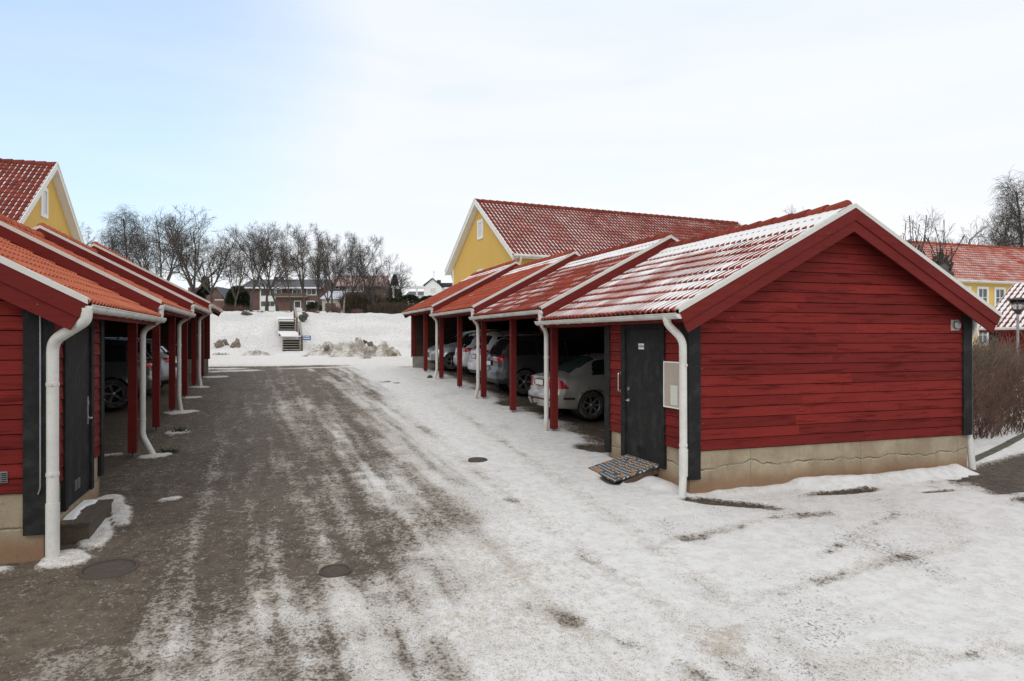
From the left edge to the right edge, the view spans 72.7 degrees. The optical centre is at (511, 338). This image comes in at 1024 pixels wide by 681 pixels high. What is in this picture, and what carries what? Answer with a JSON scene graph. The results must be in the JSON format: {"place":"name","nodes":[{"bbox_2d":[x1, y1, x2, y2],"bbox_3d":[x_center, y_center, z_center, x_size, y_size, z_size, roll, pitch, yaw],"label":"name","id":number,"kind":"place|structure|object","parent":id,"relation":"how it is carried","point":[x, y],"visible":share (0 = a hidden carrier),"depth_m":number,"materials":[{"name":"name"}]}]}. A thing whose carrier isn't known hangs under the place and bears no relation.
{"place":"outdoors","nodes":[
{"label":"outdoors","id":0,"kind":"place"},
{"bbox_2d":[327,302,342,312],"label":"bare shrub","id":1,"kind":"object","parent":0,"point":[337,309],"visible":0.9,"depth_m":65.71,"materials":[{"name":"plant"}]},
{"bbox_2d":[0,310,1023,680],"bbox_3d":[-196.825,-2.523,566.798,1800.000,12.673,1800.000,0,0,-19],"label":"ground","id":2,"kind":"structure","parent":0,"point":[272,486],"depth_m":7.21,"materials":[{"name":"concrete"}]},
{"bbox_2d":[0,158,84,243],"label":"yellow house","id":3,"kind":"structure","parent":2,"relation":"on","point":[33,193],"depth_m":28.57,"materials":[{"name":"brown tile"}]},
{"bbox_2d":[40,188,47,218],"bbox_3d":[-19.405,-5.656,28.835,0.060,1.270,0.840,0,0,-17],"label":"window","id":4,"kind":"structure","parent":3,"relation":"in","point":[44,197],"depth_m":28.88,"materials":[{"name":"white paint"}]},
{"bbox_2d":[60,499,113,544],"bbox_3d":[-4.906,2.118,8.035,0.312,0.289,1.160,0,0,-19],"label":"wooden step","id":5,"kind":"object","parent":2,"relation":"on","point":[84,519],"visible":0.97,"depth_m":7.70,"materials":[{"name":"brown wood"}]},
{"bbox_2d":[81,223,128,257],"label":"bare tree","id":6,"kind":"object","parent":2,"relation":"on","point":[117,234],"visible":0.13,"depth_m":82.85,"materials":[{"name":"brown plant"}]},
{"bbox_2d":[77,558,139,579],"bbox_3d":[-3.947,2.269,6.811,0.537,0.084,0.537,0,0,-19],"label":"manhole cover","id":7,"kind":"object","parent":2,"relation":"on","point":[111,568],"visible":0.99,"depth_m":6.78,"materials":[{"name":"metal"}]},
{"bbox_2d":[0,214,222,564],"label":"carport building","id":8,"kind":"structure","parent":2,"relation":"on","point":[67,303],"depth_m":7.94,"materials":[{"name":"wood"}]},
{"bbox_2d":[69,327,92,502],"bbox_3d":[-5.122,0.855,8.220,0.115,1.999,1.042,0,0,-19],"label":"door","id":9,"kind":"structure","parent":8,"relation":"in","point":[79,417],"depth_m":8.23,"materials":[{"name":"black paint"}]},
{"bbox_2d":[97,203,163,273],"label":"bare tree","id":10,"kind":"object","parent":2,"relation":"on","point":[124,224],"visible":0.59,"depth_m":66.33,"materials":[{"name":"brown plant"}]},
{"bbox_2d":[104,335,160,409],"bbox_3d":[-10.898,0.791,16.540,4.499,1.750,2.170,0,0,-19],"label":"parked car","id":11,"kind":"object","parent":2,"relation":"on","point":[116,366],"visible":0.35,"depth_m":16.27,"materials":[{"name":"black"}]},
{"bbox_2d":[104,337,176,394],"bbox_3d":[-11.416,0.733,19.007,4.200,1.582,2.100,0,0,-19],"label":"parked car","id":12,"kind":"object","parent":2,"relation":"on","point":[164,361],"visible":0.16,"depth_m":18.88,"materials":[{"name":"grey metal"}]},
{"bbox_2d":[121,212,188,273],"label":"bare tree","id":13,"kind":"object","parent":2,"relation":"on","point":[149,243],"visible":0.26,"depth_m":86.26,"materials":[{"name":"brown plant"}]},
{"bbox_2d":[119,202,204,280],"bbox_3d":[-31.213,-6.849,62.056,10.498,9.884,7.903,0,0,39],"label":"bare tree","id":14,"kind":"object","parent":2,"relation":"on","point":[145,266],"visible":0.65,"depth_m":61.74,"materials":[{"name":"brown plant"}]},
{"bbox_2d":[158,446,179,452],"bbox_3d":[-5.887,1.889,11.868,0.383,0.138,0.274,0,0,-40],"label":"weed tuft","id":15,"kind":"object","parent":2,"relation":"on","point":[169,449],"visible":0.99,"depth_m":11.88,"materials":[{"name":"green plant"}]},
{"bbox_2d":[171,425,188,431],"bbox_3d":[-6.579,1.781,13.749,0.399,0.139,0.253,0,0,-19],"label":"weed tuft","id":16,"kind":"object","parent":2,"relation":"on","point":[180,429],"visible":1,"depth_m":13.74,"materials":[{"name":"green plant"}]},
{"bbox_2d":[123,207,264,293],"bbox_3d":[-25.404,-6.189,56.696,9.478,8.621,9.965,0,0,43],"label":"bare tree","id":17,"kind":"object","parent":2,"relation":"on","point":[175,243],"visible":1,"depth_m":55.72,"materials":[{"name":"brown plant"}]},
{"bbox_2d":[196,289,206,299],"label":"evergreen bush","id":18,"kind":"object","parent":2,"relation":"on","point":[199,293],"visible":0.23,"depth_m":87.78,"materials":[{"name":"green plant"}]},
{"bbox_2d":[162,225,245,302],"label":"bare tree","id":19,"kind":"object","parent":2,"relation":"on","point":[212,285],"visible":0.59,"depth_m":84.89,"materials":[{"name":"brown plant"}]},
{"bbox_2d":[200,276,210,297],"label":"evergreen tree","id":20,"kind":"object","parent":2,"relation":"on","point":[205,291],"visible":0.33,"depth_m":89.72,"materials":[{"name":"green plant"}]},
{"bbox_2d":[188,286,227,308],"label":"dark roofed house","id":21,"kind":"structure","parent":2,"relation":"on","point":[219,295],"depth_m":118.00,"materials":[{"name":"red brick"}]},
{"bbox_2d":[214,339,223,347],"bbox_3d":[-20.040,0.355,47.575,0.508,0.604,0.715,0,0,11],"label":"boulder","id":22,"kind":"object","parent":2,"relation":"on","point":[218,343],"visible":1,"depth_m":47.42,"materials":[{"name":"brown stone"}]},
{"bbox_2d":[212,352,229,354],"bbox_3d":[-18.006,0.965,43.000,1.228,0.242,1.600,0,0,0],"label":"snow heap","id":23,"kind":"object","parent":2,"relation":"on","point":[218,353],"visible":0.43,"depth_m":42.62,"materials":[{"name":"white snow"}]},
{"bbox_2d":[219,304,236,310],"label":"bare shrub","id":24,"kind":"object","parent":2,"relation":"on","point":[230,308],"visible":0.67,"depth_m":65.81,"materials":[{"name":"brown plant"}]},
{"bbox_2d":[231,338,240,347],"bbox_3d":[-19.011,0.315,47.904,0.587,0.738,0.373,0,0,11],"label":"boulder","id":25,"kind":"object","parent":2,"relation":"on","point":[236,343],"visible":1,"depth_m":47.79,"materials":[{"name":"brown stone"}]},
{"bbox_2d":[225,286,249,309],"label":"evergreen bush","id":26,"kind":"object","parent":2,"relation":"on","point":[243,298],"visible":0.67,"depth_m":94.16,"materials":[{"name":"green plant"}]},
{"bbox_2d":[215,235,260,306],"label":"bare tree","id":27,"kind":"object","parent":2,"relation":"on","point":[239,276],"visible":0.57,"depth_m":83.48,"materials":[{"name":"brown plant"}]},
{"bbox_2d":[235,304,248,310],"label":"bare shrub","id":28,"kind":"object","parent":2,"relation":"on","point":[241,308],"visible":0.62,"depth_m":77.82,"materials":[{"name":"plant"}]},
{"bbox_2d":[241,311,252,314],"bbox_3d":[-20.993,-2.006,55.013,0.899,0.445,0.626,0,0,-19],"label":"boulder","id":29,"kind":"object","parent":2,"relation":"on","point":[245,313],"visible":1,"depth_m":54.89,"materials":[{"name":"stone"}]},
{"bbox_2d":[221,220,283,311],"bbox_3d":[-23.716,-6.483,64.995,5.807,9.430,3.982,-8,0,0],"label":"bare tree","id":30,"kind":"object","parent":2,"relation":"on","point":[250,239],"visible":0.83,"depth_m":64.87,"materials":[{"name":"brown plant"}]},
{"bbox_2d":[241,350,273,354],"bbox_3d":[-15.818,0.896,43.000,2.534,0.403,2.400,0,0,0],"label":"snow heap","id":31,"kind":"object","parent":2,"relation":"on","point":[256,352],"visible":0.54,"depth_m":42.48,"materials":[{"name":"white snow"}]},
{"bbox_2d":[233,222,291,311],"bbox_3d":[-23.459,-6.394,65.421,5.100,8.927,5.513,0,0,9],"label":"bare tree","id":32,"kind":"object","parent":2,"relation":"on","point":[275,237],"visible":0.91,"depth_m":64.50,"materials":[{"name":"brown plant"}]},
{"bbox_2d":[219,231,316,310],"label":"bare tree","id":33,"kind":"object","parent":2,"relation":"on","point":[266,290],"visible":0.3,"depth_m":89.92,"materials":[{"name":"brown plant"}]},
{"bbox_2d":[244,310,299,311],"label":"stone wall","id":34,"kind":"structure","parent":2,"relation":"on","point":[268,311],"depth_m":72.00,"materials":[{"name":"grey stone"}]},
{"bbox_2d":[271,221,297,311],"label":"bare tree","id":35,"kind":"object","parent":2,"relation":"on","point":[285,264],"visible":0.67,"depth_m":74.31,"materials":[{"name":"brown plant"}]},
{"bbox_2d":[244,277,335,310],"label":"brick house","id":36,"kind":"structure","parent":2,"relation":"on","point":[282,299],"depth_m":125.00,"materials":[{"name":"brick"}]},
{"bbox_2d":[260,288,274,295],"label":"window","id":37,"kind":"structure","parent":36,"relation":"in","point":[262,293],"depth_m":124.88,"materials":[{"name":"white glass"}]},
{"bbox_2d":[260,301,274,306],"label":"window","id":38,"kind":"structure","parent":36,"relation":"in","point":[262,303],"depth_m":124.88,"materials":[{"name":"white glass"}]},
{"bbox_2d":[292,289,301,292],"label":"window","id":39,"kind":"structure","parent":36,"relation":"in","point":[299,290],"depth_m":124.97,"materials":[{"name":"white glass"}]},
{"bbox_2d":[294,301,300,307],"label":"window","id":40,"kind":"structure","parent":36,"relation":"in","point":[297,304],"depth_m":124.97,"materials":[{"name":"white glass"}]},
{"bbox_2d":[306,288,316,294],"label":"window","id":41,"kind":"structure","parent":36,"relation":"in","point":[310,291],"depth_m":124.97,"materials":[{"name":"white paint"}]},
{"bbox_2d":[277,307,302,350],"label":"bank stairs","id":42,"kind":"structure","parent":2,"relation":"on","point":[291,329],"depth_m":50.00,"materials":[{"name":"grey wood"}]},
{"bbox_2d":[278,222,314,311],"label":"bare tree","id":43,"kind":"object","parent":2,"relation":"on","point":[302,248],"visible":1,"depth_m":65.88,"materials":[{"name":"brown plant"}]},
{"bbox_2d":[298,314,307,321],"bbox_3d":[-16.486,-1.635,54.816,0.700,0.641,0.614,0,0,-19],"label":"bush","id":44,"kind":"object","parent":2,"relation":"on","point":[302,317],"visible":1,"depth_m":54.68,"materials":[{"name":"plant"}]},
{"bbox_2d":[303,336,310,341],"bbox_3d":[-14.098,0.067,47.660,0.619,0.550,0.049,0,0,0],"label":"path sign","id":45,"kind":"object","parent":2,"relation":"on","point":[305,338],"visible":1,"depth_m":47.64,"materials":[{"name":"blue metal"}]},
{"bbox_2d":[210,311,408,349],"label":"dead grass","id":46,"kind":"structure","parent":2,"relation":"on","point":[325,324],"depth_m":53.65,"materials":[{"name":"beige plant"}]},
{"bbox_2d":[307,308,319,312],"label":"bare shrub","id":47,"kind":"object","parent":2,"relation":"on","point":[314,310],"visible":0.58,"depth_m":65.75,"materials":[{"name":"plant"}]},
{"bbox_2d":[306,302,322,310],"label":"evergreen bush","id":48,"kind":"object","parent":2,"relation":"on","point":[313,305],"visible":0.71,"depth_m":117.30,"materials":[{"name":"green plant"}]},
{"bbox_2d":[306,222,332,309],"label":"bare tree","id":49,"kind":"object","parent":2,"relation":"on","point":[315,268],"visible":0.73,"depth_m":78.37,"materials":[{"name":"brown plant"}]},
{"bbox_2d":[304,341,335,355],"bbox_3d":[-11.613,0.613,43.500,3.107,0.988,3.000,0,0,0],"label":"snow heap","id":50,"kind":"object","parent":2,"relation":"on","point":[316,350],"visible":0.49,"depth_m":43.13,"materials":[{"name":"white snow"}]},
{"bbox_2d":[323,344,329,350],"bbox_3d":[-11.371,0.581,42.608,0.403,0.464,0.264,0,0,-19],"label":"boulder","id":51,"kind":"object","parent":50,"relation":"on","point":[326,347],"visible":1,"depth_m":42.55,"materials":[{"name":"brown stone"}]},
{"bbox_2d":[304,239,351,312],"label":"bare tree","id":52,"kind":"object","parent":2,"relation":"on","point":[323,291],"visible":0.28,"depth_m":91.47,"materials":[{"name":"brown plant"}]},
{"bbox_2d":[320,291,346,311],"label":"outbuilding","id":53,"kind":"structure","parent":2,"relation":"on","point":[324,303],"depth_m":122.00,"materials":[{"name":"white wood"}]},
{"bbox_2d":[325,303,335,310],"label":"door","id":54,"kind":"structure","parent":53,"relation":"in","point":[325,303],"depth_m":121.93,"materials":[{"name":"brown wood"}]},
{"bbox_2d":[319,564,350,577],"bbox_3d":[-1.714,2.264,6.738,0.304,0.072,0.304,0,0,-19],"label":"manhole cover","id":55,"kind":"object","parent":2,"relation":"on","point":[333,570],"visible":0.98,"depth_m":6.71,"materials":[{"name":"metal"}]},
{"bbox_2d":[314,235,360,311],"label":"bare tree","id":56,"kind":"object","parent":2,"relation":"on","point":[327,255],"visible":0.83,"depth_m":68.34,"materials":[{"name":"brown plant"}]},
{"bbox_2d":[327,232,364,312],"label":"bare tree","id":57,"kind":"object","parent":2,"relation":"on","point":[342,269],"visible":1,"depth_m":65.80,"materials":[{"name":"brown plant"}]},
{"bbox_2d":[329,336,376,356],"bbox_3d":[-9.371,0.499,41.000,3.148,1.270,3.600,0,0,0],"label":"snow heap","id":58,"kind":"object","parent":2,"relation":"on","point":[358,347],"visible":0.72,"depth_m":40.13,"materials":[{"name":"white snow"}]},
{"bbox_2d":[350,309,361,312],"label":"bare shrub","id":59,"kind":"object","parent":2,"relation":"on","point":[357,311],"visible":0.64,"depth_m":65.68,"materials":[{"name":"brown plant"}]},
{"bbox_2d":[331,275,389,298],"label":"brick house","id":60,"kind":"structure","parent":2,"relation":"on","point":[338,286],"depth_m":133.00,"materials":[{"name":"red brick"}]},
{"bbox_2d":[347,286,363,291],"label":"window","id":61,"kind":"structure","parent":60,"relation":"in","point":[350,288],"depth_m":133.00,"materials":[{"name":"grey glass"}]},
{"bbox_2d":[333,289,391,312],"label":"brown thicket","id":62,"kind":"object","parent":2,"relation":"on","point":[355,300],"visible":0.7,"depth_m":75.02,"materials":[{"name":"brown plant"}]},
{"bbox_2d":[341,231,384,294],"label":"bare tree","id":63,"kind":"object","parent":2,"relation":"on","point":[362,256],"visible":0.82,"depth_m":75.37,"materials":[{"name":"brown plant"}]},
{"bbox_2d":[333,247,392,296],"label":"bare tree","id":64,"kind":"object","parent":2,"relation":"on","point":[367,276],"visible":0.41,"depth_m":79.61,"materials":[{"name":"brown plant"}]},
{"bbox_2d":[359,354,371,358],"bbox_3d":[-7.935,1.005,37.500,0.938,0.295,1.200,0,0,0],"label":"snow heap","id":65,"kind":"object","parent":2,"relation":"on","point":[367,356],"visible":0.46,"depth_m":37.29,"materials":[{"name":"white snow"}]},
{"bbox_2d":[343,254,399,304],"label":"bare tree","id":66,"kind":"object","parent":2,"relation":"on","point":[365,288],"visible":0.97,"depth_m":73.65,"materials":[{"name":"brown plant"}]},
{"bbox_2d":[375,341,401,356],"bbox_3d":[-7.559,0.623,41.500,1.853,1.015,2.600,0,0,0],"label":"snow heap","id":67,"kind":"object","parent":2,"relation":"on","point":[383,349],"visible":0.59,"depth_m":40.71,"materials":[{"name":"white snow"}]},
{"bbox_2d":[384,298,397,305],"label":"green hedge","id":68,"kind":"object","parent":2,"relation":"on","point":[393,300],"visible":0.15,"depth_m":79.30,"materials":[{"name":"green plant"}]},
{"bbox_2d":[366,300,419,313],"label":"brown hedge","id":69,"kind":"object","parent":2,"relation":"on","point":[389,308],"visible":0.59,"depth_m":71.38,"materials":[{"name":"brown plant"}]},
{"bbox_2d":[374,262,412,297],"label":"bare tree","id":70,"kind":"object","parent":2,"relation":"on","point":[400,279],"visible":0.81,"depth_m":83.79,"materials":[{"name":"grey plant"}]},
{"bbox_2d":[385,274,401,298],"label":"spruce tree","id":71,"kind":"object","parent":2,"relation":"on","point":[399,294],"visible":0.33,"depth_m":99.57,"materials":[{"name":"green plant"}]},
{"bbox_2d":[396,294,419,304],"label":"green hedge","id":72,"kind":"object","parent":2,"relation":"on","point":[409,298],"visible":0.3,"depth_m":79.23,"materials":[{"name":"green plant"}]},
{"bbox_2d":[392,286,426,297],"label":"pergola","id":73,"kind":"object","parent":2,"relation":"on","point":[415,287],"visible":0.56,"depth_m":97.08,"materials":[{"name":"white paint"}]},
{"bbox_2d":[406,291,423,300],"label":"white house","id":74,"kind":"structure","parent":2,"relation":"on","point":[420,293],"depth_m":124.94,"materials":[{"name":"paint"}]},
{"bbox_2d":[417,295,432,302],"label":"green hedge","id":75,"kind":"object","parent":2,"relation":"on","point":[422,298],"visible":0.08,"depth_m":79.32,"materials":[{"name":"green plant"}]},
{"bbox_2d":[423,278,451,295],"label":"white house","id":76,"kind":"structure","parent":2,"relation":"on","point":[433,286],"depth_m":118.00,"materials":[{"name":"paint"}]},
{"bbox_2d":[430,288,435,292],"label":"window","id":77,"kind":"structure","parent":76,"relation":"in","point":[432,290],"depth_m":117.97,"materials":[{"name":"white paint"}]},
{"bbox_2d":[428,329,516,369],"bbox_3d":[-1.351,0.405,27.424,4.200,1.582,2.100,0,0,-19],"label":"parked car","id":78,"kind":"object","parent":2,"relation":"on","point":[450,346],"visible":0.29,"depth_m":26.28,"materials":[{"name":"white metal"}]},
{"bbox_2d":[453,332,497,374],"bbox_3d":[0.031,0.536,25.364,4.200,1.582,2.100,0,0,-19],"label":"parked car","id":79,"kind":"object","parent":2,"relation":"on","point":[468,342],"visible":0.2,"depth_m":24.29,"materials":[{"name":"grey metal"}]},
{"bbox_2d":[468,457,487,461],"bbox_3d":[-0.562,2.014,11.455,0.324,0.073,0.324,0,0,-19],"label":"manhole cover","id":80,"kind":"object","parent":2,"relation":"on","point":[477,459],"visible":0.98,"depth_m":11.44,"materials":[{"name":"metal"}]},
{"bbox_2d":[467,330,549,381],"bbox_3d":[0.851,0.587,23.002,4.499,1.750,2.170,0,0,-19],"label":"parked car","id":81,"kind":"object","parent":2,"relation":"on","point":[493,339],"visible":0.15,"depth_m":22.16,"materials":[{"name":"grey metal"}]},
{"bbox_2d":[487,333,602,395],"bbox_3d":[1.402,0.714,20.653,4.499,1.750,2.170,0,0,-19],"label":"parked car","id":82,"kind":"object","parent":2,"relation":"on","point":[529,356],"visible":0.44,"depth_m":19.57,"materials":[{"name":"grey metal"}]},
{"bbox_2d":[528,352,603,419],"bbox_3d":[2.688,1.060,16.516,4.725,1.487,2.100,0,0,-19],"label":"parked car","id":83,"kind":"object","parent":2,"relation":"on","point":[580,383],"visible":0.41,"depth_m":15.36,"materials":[{"name":"silver metal"}]},
{"bbox_2d":[445,198,741,285],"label":"yellow house","id":84,"kind":"structure","parent":2,"relation":"on","point":[494,233],"depth_m":36.64,"materials":[{"name":"brown tile"}]},
{"bbox_2d":[477,218,483,239],"bbox_3d":[-1.652,-5.710,36.334,0.060,1.020,0.800,0,0,-24],"label":"window","id":85,"kind":"structure","parent":84,"relation":"in","point":[480,223],"depth_m":36.33,"materials":[{"name":"white paint"}]},
{"bbox_2d":[588,454,658,482],"bbox_3d":[1.688,2.000,10.595,0.660,0.294,1.050,0,0,-19],"label":"ramp","id":86,"kind":"object","parent":2,"relation":"on","point":[614,470],"depth_m":10.48,"materials":[{"name":"grey metal"}]},
{"bbox_2d":[402,200,1002,497],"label":"carport building","id":87,"kind":"structure","parent":2,"relation":"on","point":[835,339],"depth_m":10.53,"materials":[{"name":"wood"}]},
{"bbox_2d":[626,329,658,463],"bbox_3d":[2.005,0.855,10.695,0.115,1.999,1.042,0,0,-19],"label":"door","id":88,"kind":"structure","parent":87,"relation":"in","point":[642,345],"depth_m":10.70,"materials":[{"name":"black paint"}]},
{"bbox_2d":[901,231,946,263],"bbox_3d":[16.248,-1.297,27.631,2.014,6.044,1.594,0,0,28],"label":"pollard tree","id":89,"kind":"object","parent":2,"relation":"on","point":[933,260],"visible":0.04,"depth_m":27.18,"materials":[{"name":"brown plant"}]},
{"bbox_2d":[902,215,964,276],"bbox_3d":[15.666,-1.380,25.859,2.018,6.343,1.768,0,0,31],"label":"pollard tree","id":90,"kind":"object","parent":2,"relation":"on","point":[944,263],"visible":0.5,"depth_m":25.59,"materials":[{"name":"brown plant"}]},
{"bbox_2d":[903,205,1023,246],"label":"bare tree","id":91,"kind":"object","parent":2,"relation":"on","point":[933,224],"visible":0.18,"depth_m":91.21,"materials":[{"name":"grey plant"}]},
{"bbox_2d":[906,240,1023,349],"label":"yellow house","id":92,"kind":"structure","parent":2,"relation":"on","point":[990,275],"depth_m":53.52,"materials":[{"name":"red tile"}]},
{"bbox_2d":[977,286,988,302],"bbox_3d":[35.037,-3.075,51.737,1.160,1.590,0.060,0,0,-19],"label":"window","id":93,"kind":"structure","parent":92,"relation":"in","point":[983,292],"depth_m":51.77,"materials":[{"name":"white paint"}]},
{"bbox_2d":[977,324,988,343],"bbox_3d":[35.037,-0.275,51.737,1.160,1.590,0.060,0,0,-19],"label":"window","id":94,"kind":"structure","parent":92,"relation":"in","point":[978,333],"depth_m":51.72,"materials":[{"name":"white paint"}]},
{"bbox_2d":[994,287,1005,306],"bbox_3d":[36.719,-3.075,52.320,1.160,1.590,0.060,0,0,-19],"label":"window","id":95,"kind":"structure","parent":92,"relation":"in","point":[999,292],"depth_m":52.29,"materials":[{"name":"white paint"}]},
{"bbox_2d":[971,229,985,244],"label":"bare tree","id":96,"kind":"object","parent":2,"relation":"on","point":[976,235],"visible":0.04,"depth_m":93.60,"materials":[{"name":"grey plant"}]},
{"bbox_2d":[975,450,995,461],"bbox_3d":[8.147,2.102,12.038,1.136,0.209,0.120,0,0,-41],"label":"kerb stone","id":97,"kind":"object","parent":2,"relation":"on","point":[978,457],"visible":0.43,"depth_m":12.06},
{"bbox_2d":[972,327,1023,438],"bbox_3d":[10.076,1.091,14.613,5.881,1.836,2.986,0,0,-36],"label":"leafless hedge","id":98,"kind":"object","parent":2,"relation":"on","point":[993,414],"visible":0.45,"depth_m":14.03,"materials":[{"name":"brown plant"}]},
{"bbox_2d":[978,283,1023,366],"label":"red garage","id":99,"kind":"structure","parent":2,"relation":"on","point":[1004,307],"depth_m":28.20,"materials":[{"name":"paint"}]},
{"bbox_2d":[989,442,1012,451],"bbox_3d":[9.018,2.070,12.814,1.136,0.206,0.120,0,0,-43],"label":"kerb stone","id":100,"kind":"object","parent":2,"relation":"on","point":[1000,447],"visible":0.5,"depth_m":12.77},
{"bbox_2d":[982,201,1023,246],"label":"bare tree","id":101,"kind":"object","parent":2,"relation":"on","point":[1010,215],"visible":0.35,"depth_m":77.82,"materials":[{"name":"grey plant"}]},
{"bbox_2d":[984,165,1023,247],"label":"bare tree","id":102,"kind":"object","parent":2,"relation":"on","point":[1008,196],"visible":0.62,"depth_m":78.22,"materials":[{"name":"brown plant"}]},
{"bbox_2d":[1005,298,1023,367],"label":"street lamp","id":103,"kind":"object","parent":2,"relation":"on","point":[1017,304],"visible":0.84,"depth_m":24.44,"materials":[{"name":"grey metal"}]},
{"bbox_2d":[1006,434,1023,443],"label":"kerb stone","id":104,"kind":"object","parent":2,"relation":"on","point":[1015,439],"visible":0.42,"depth_m":13.54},
{"bbox_2d":[0,0,1023,294],"label":"sky","id":105,"kind":"structure","parent":0,"point":[387,119],"materials":[{"name":"white"}]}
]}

